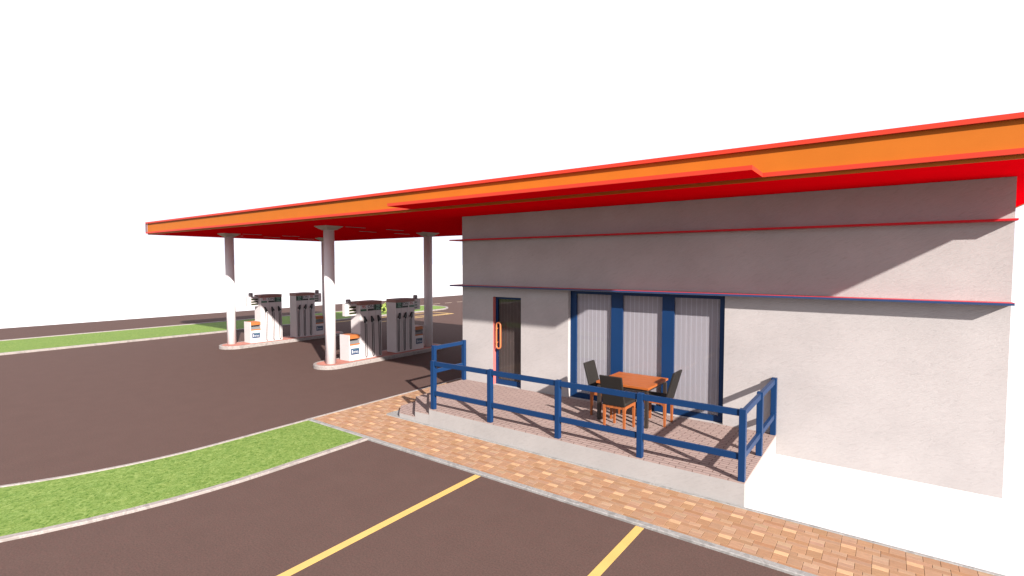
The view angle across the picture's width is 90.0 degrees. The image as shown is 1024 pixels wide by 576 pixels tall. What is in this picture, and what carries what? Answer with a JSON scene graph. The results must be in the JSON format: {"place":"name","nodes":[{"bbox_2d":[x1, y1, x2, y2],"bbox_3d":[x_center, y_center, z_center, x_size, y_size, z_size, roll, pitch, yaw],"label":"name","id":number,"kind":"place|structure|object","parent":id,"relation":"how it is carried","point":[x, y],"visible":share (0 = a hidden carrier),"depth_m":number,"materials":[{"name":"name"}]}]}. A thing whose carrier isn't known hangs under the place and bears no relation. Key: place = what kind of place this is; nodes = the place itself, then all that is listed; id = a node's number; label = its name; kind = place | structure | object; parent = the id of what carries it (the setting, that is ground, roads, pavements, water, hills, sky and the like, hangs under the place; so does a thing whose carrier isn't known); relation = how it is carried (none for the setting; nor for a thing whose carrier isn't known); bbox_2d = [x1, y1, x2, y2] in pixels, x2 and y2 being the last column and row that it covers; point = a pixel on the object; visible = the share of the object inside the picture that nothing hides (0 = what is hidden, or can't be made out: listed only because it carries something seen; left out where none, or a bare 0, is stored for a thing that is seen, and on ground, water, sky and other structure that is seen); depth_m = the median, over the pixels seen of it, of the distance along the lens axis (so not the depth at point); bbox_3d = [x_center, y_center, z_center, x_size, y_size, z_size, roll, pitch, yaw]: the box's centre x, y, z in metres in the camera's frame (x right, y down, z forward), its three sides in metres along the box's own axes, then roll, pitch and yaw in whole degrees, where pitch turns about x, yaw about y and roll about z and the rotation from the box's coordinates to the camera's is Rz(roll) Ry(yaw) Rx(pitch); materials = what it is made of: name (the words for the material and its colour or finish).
{"place":"outdoors","nodes":[
{"label":"outdoors","id":0,"kind":"place"},
{"bbox_2d":[219,331,342,349],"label":"pump island","id":1,"kind":"structure","parent":0,"point":[244,344],"depth_m":20.83,"materials":[{"name":"concrete"}]},
{"bbox_2d":[244,321,261,342],"bbox_3d":[-10.488,1.772,20.720,0.518,0.845,0.440,2,3,36],"label":"service cabinet","id":2,"kind":"object","parent":1,"relation":"on","point":[252,334],"visible":1,"depth_m":20.57,"materials":[{"name":"white metal"}]},
{"bbox_2d":[245,293,281,341],"bbox_3d":[-10.223,1.178,21.054,0.614,2.000,1.352,2,3,36],"label":"fuel pump","id":3,"kind":"object","parent":1,"relation":"on","point":[268,311],"visible":0.98,"depth_m":20.98,"materials":[{"name":"white metal"}]},
{"bbox_2d":[289,290,321,337],"bbox_3d":[-9.059,1.104,22.639,0.614,2.000,1.352,2,3,36],"label":"fuel pump","id":4,"kind":"object","parent":1,"relation":"on","point":[302,314],"visible":1,"depth_m":22.23,"materials":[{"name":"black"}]},
{"bbox_2d":[315,315,323,334],"bbox_3d":[-8.794,1.664,23.027,0.518,0.845,0.440,2,3,36],"label":"service cabinet","id":5,"kind":"object","parent":1,"relation":"on","point":[319,324],"visible":0.53,"depth_m":22.90,"materials":[{"name":"white metal"}]},
{"bbox_2d":[313,343,442,369],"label":"pump island","id":6,"kind":"structure","parent":0,"point":[341,364],"depth_m":16.98,"materials":[{"name":"concrete"}]},
{"bbox_2d":[340,333,360,360],"bbox_3d":[-5.360,1.948,16.962,0.518,0.845,0.440,2,3,36],"label":"service cabinet","id":7,"kind":"object","parent":6,"relation":"on","point":[350,347],"visible":1,"depth_m":16.81,"materials":[{"name":"white metal"}]},
{"bbox_2d":[342,299,381,358],"bbox_3d":[-5.095,1.355,17.296,0.614,2.000,1.352,2,3,36],"label":"fuel pump","id":8,"kind":"object","parent":6,"relation":"on","point":[366,320],"visible":0.98,"depth_m":17.20,"materials":[{"name":"white metal"}]},
{"bbox_2d":[386,295,419,352],"bbox_3d":[-3.931,1.280,18.881,0.614,2.000,1.352,2,3,36],"label":"fuel pump","id":9,"kind":"object","parent":6,"relation":"on","point":[400,324],"visible":1,"depth_m":18.45,"materials":[{"name":"white metal"}]},
{"bbox_2d":[415,325,423,348],"bbox_3d":[-3.666,1.840,19.269,0.518,0.845,0.440,2,3,36],"label":"service cabinet","id":10,"kind":"object","parent":6,"relation":"on","point":[419,338],"visible":0.51,"depth_m":19.14,"materials":[{"name":"white metal"}]},
{"bbox_2d":[145,112,1023,363],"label":"canopy","id":11,"kind":"object","parent":6,"relation":"on","point":[986,147],"visible":0.88,"depth_m":8.64,"materials":[{"name":"metal"}]},
{"bbox_2d":[0,295,792,575],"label":"road","id":12,"kind":"structure","parent":0,"point":[68,411],"depth_m":7.62,"materials":[{"name":"asphalt"}]},
{"bbox_2d":[0,419,307,487],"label":"kerb","id":13,"kind":"structure","parent":12,"relation":"on","point":[59,477],"depth_m":8.41,"materials":[{"name":"grey concrete"}]},
{"bbox_2d":[0,420,362,535],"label":"grass","id":14,"kind":"structure","parent":12,"relation":"on","point":[32,506],"depth_m":7.75,"materials":[{"name":"green plant"}]},
{"bbox_2d":[0,437,367,542],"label":"kerb","id":15,"kind":"structure","parent":12,"relation":"on","point":[5,538],"depth_m":7.02,"materials":[{"name":"grey concrete"}]},
{"bbox_2d":[0,306,445,352],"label":"grass","id":16,"kind":"structure","parent":12,"relation":"on","point":[48,342],"depth_m":23.16,"materials":[{"name":"green plant"}]},
{"bbox_2d":[381,303,386,312],"bbox_3d":[-8.458,1.328,34.017,0.670,0.751,0.690,2,3,36],"label":"shrub","id":17,"kind":"object","parent":16,"relation":"on","point":[384,307],"visible":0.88,"depth_m":33.91,"materials":[{"name":"green plant"}]},
{"bbox_2d":[0,305,447,354],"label":"kerb","id":18,"kind":"structure","parent":12,"relation":"on","point":[67,347],"depth_m":22.48,"materials":[{"name":"grey concrete"}]},
{"bbox_2d":[309,419,366,437],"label":"kerb","id":19,"kind":"structure","parent":12,"relation":"on","point":[338,428],"depth_m":10.11,"materials":[{"name":"concrete"}]},
{"bbox_2d":[277,475,480,575],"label":"road marking","id":20,"kind":"object","parent":12,"relation":"on","point":[316,558],"visible":1,"depth_m":6.30,"materials":[{"name":"yellow paint"}]},
{"bbox_2d":[340,312,453,321],"bbox_3d":[-7.014,1.814,31.301,2.040,0.004,7.985,2,3,36],"label":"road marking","id":21,"kind":"object","parent":12,"relation":"on","point":[417,317],"visible":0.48,"depth_m":33.24,"materials":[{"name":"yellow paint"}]},
{"bbox_2d":[308,419,817,575],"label":"kerb","id":22,"kind":"structure","parent":12,"relation":"on","point":[730,551],"depth_m":6.64,"materials":[{"name":"concrete"}]},
{"bbox_2d":[588,526,643,575],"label":"road marking","id":23,"kind":"object","parent":12,"relation":"on","point":[604,564],"visible":1,"depth_m":5.82,"materials":[{"name":"yellow paint"}]},
{"bbox_2d":[0,265,1023,341],"bbox_3d":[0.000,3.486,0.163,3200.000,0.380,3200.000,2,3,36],"label":"ground","id":24,"kind":"structure","parent":0,"point":[36,295],"depth_m":71.98,"materials":[{"name":"white"}]},
{"bbox_2d":[0,0,1023,264],"label":"sky","id":25,"kind":"structure","parent":0,"point":[117,117],"materials":[{"name":"white"}]},
{"bbox_2d":[313,379,994,575],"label":"pavement","id":26,"kind":"structure","parent":0,"point":[767,537],"depth_m":6.92,"materials":[{"name":"orange brick"}]},
{"bbox_2d":[745,341,1023,575],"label":"ground","id":27,"kind":"structure","parent":0,"point":[980,531],"depth_m":6.96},
{"bbox_2d":[386,410,416,421],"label":"path slab","id":28,"kind":"structure","parent":27,"relation":"on","point":[394,413],"depth_m":11.18,"materials":[{"name":"concrete"}]},
{"bbox_2d":[399,380,775,506],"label":"raised terrace","id":29,"kind":"structure","parent":27,"relation":"on","point":[711,476],"depth_m":8.80,"materials":[{"name":"concrete"}]},
{"bbox_2d":[431,340,465,387],"bbox_3d":[-1.531,1.840,12.543,0.086,1.010,1.141,2,3,36],"label":"railing","id":30,"kind":"object","parent":29,"relation":"on","point":[462,343],"visible":0.79,"depth_m":12.52,"materials":[{"name":"blue metal"}]},
{"bbox_2d":[583,360,620,418],"bbox_3d":[1.763,1.964,10.009,0.627,1.000,0.420,2,3,36],"label":"dining chair","id":31,"kind":"object","parent":29,"relation":"on","point":[590,368],"visible":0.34,"depth_m":10.01,"materials":[{"name":"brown wood"}]},
{"bbox_2d":[430,360,776,481],"bbox_3d":[1.452,1.992,9.564,5.906,0.985,2.423,2,3,36],"label":"railing","id":32,"kind":"object","parent":29,"relation":"on","point":[740,455],"visible":1,"depth_m":7.96,"materials":[{"name":"blue metal"}]},
{"bbox_2d":[599,375,635,428],"bbox_3d":[1.870,2.007,9.078,0.420,1.000,0.627,2,3,36],"label":"dining chair","id":33,"kind":"object","parent":29,"relation":"on","point":[623,404],"visible":0.93,"depth_m":8.91,"materials":[{"name":"brown wood"}]},
{"bbox_2d":[596,372,667,428],"bbox_3d":[2.299,2.108,9.777,1.020,0.732,1.018,2,3,36],"label":"dining table","id":34,"kind":"object","parent":29,"relation":"on","point":[646,384],"visible":0.78,"depth_m":9.64,"materials":[{"name":"brown wood"}]},
{"bbox_2d":[649,370,681,426],"bbox_3d":[2.746,1.992,9.412,0.627,1.000,0.420,2,3,36],"label":"dining chair","id":35,"kind":"object","parent":29,"relation":"on","point":[673,384],"visible":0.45,"depth_m":9.27,"materials":[{"name":"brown wood"}]},
{"bbox_2d":[449,176,1018,497],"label":"shop building","id":36,"kind":"structure","parent":27,"relation":"on","point":[868,328],"depth_m":8.39,"materials":[{"name":"white paint"}]},
{"bbox_2d":[496,297,520,387],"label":"glass door","id":37,"kind":"structure","parent":36,"relation":"hanging from","point":[510,348],"depth_m":12.35,"materials":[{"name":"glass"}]},
{"bbox_2d":[577,294,610,393],"bbox_3d":[1.779,1.241,11.015,1.080,2.330,0.006,2,3,36],"label":"curtain","id":38,"kind":"object","parent":36,"relation":"hanging from","point":[593,326],"visible":0.69,"depth_m":11.01,"materials":[{"name":"white fabric"}]},
{"bbox_2d":[623,296,661,405],"bbox_3d":[2.649,1.270,10.377,1.080,2.330,0.006,2,3,36],"label":"curtain","id":39,"kind":"object","parent":36,"relation":"hanging from","point":[642,338],"visible":0.61,"depth_m":10.36,"materials":[{"name":"white fabric"}]},
{"bbox_2d":[570,291,724,422],"bbox_3d":[2.610,1.272,10.354,3.241,2.346,0.050,2,3,36],"label":"window","id":40,"kind":"structure","parent":36,"relation":"in","point":[617,298],"depth_m":10.07,"materials":[{"name":"blue paint"}]},
{"bbox_2d":[673,297,719,414],"bbox_3d":[3.508,1.300,9.748,1.050,2.330,0.006,2,3,36],"label":"curtain","id":41,"kind":"object","parent":36,"relation":"hanging from","point":[697,341],"visible":0.79,"depth_m":9.73,"materials":[{"name":"white fabric"}]},
{"bbox_2d":[794,530,950,575],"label":"path bed","id":42,"kind":"object","parent":27,"relation":"on","point":[871,564],"visible":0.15,"depth_m":5.70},
{"bbox_2d":[308,378,461,418],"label":"kerb","id":43,"kind":"structure","parent":42,"relation":"on","point":[379,400],"depth_m":12.22,"materials":[{"name":"grey concrete"}]},
{"bbox_2d":[386,414,1005,575],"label":"kerb","id":44,"kind":"structure","parent":42,"relation":"on","point":[881,544],"depth_m":6.81,"materials":[{"name":"concrete"}]}
]}

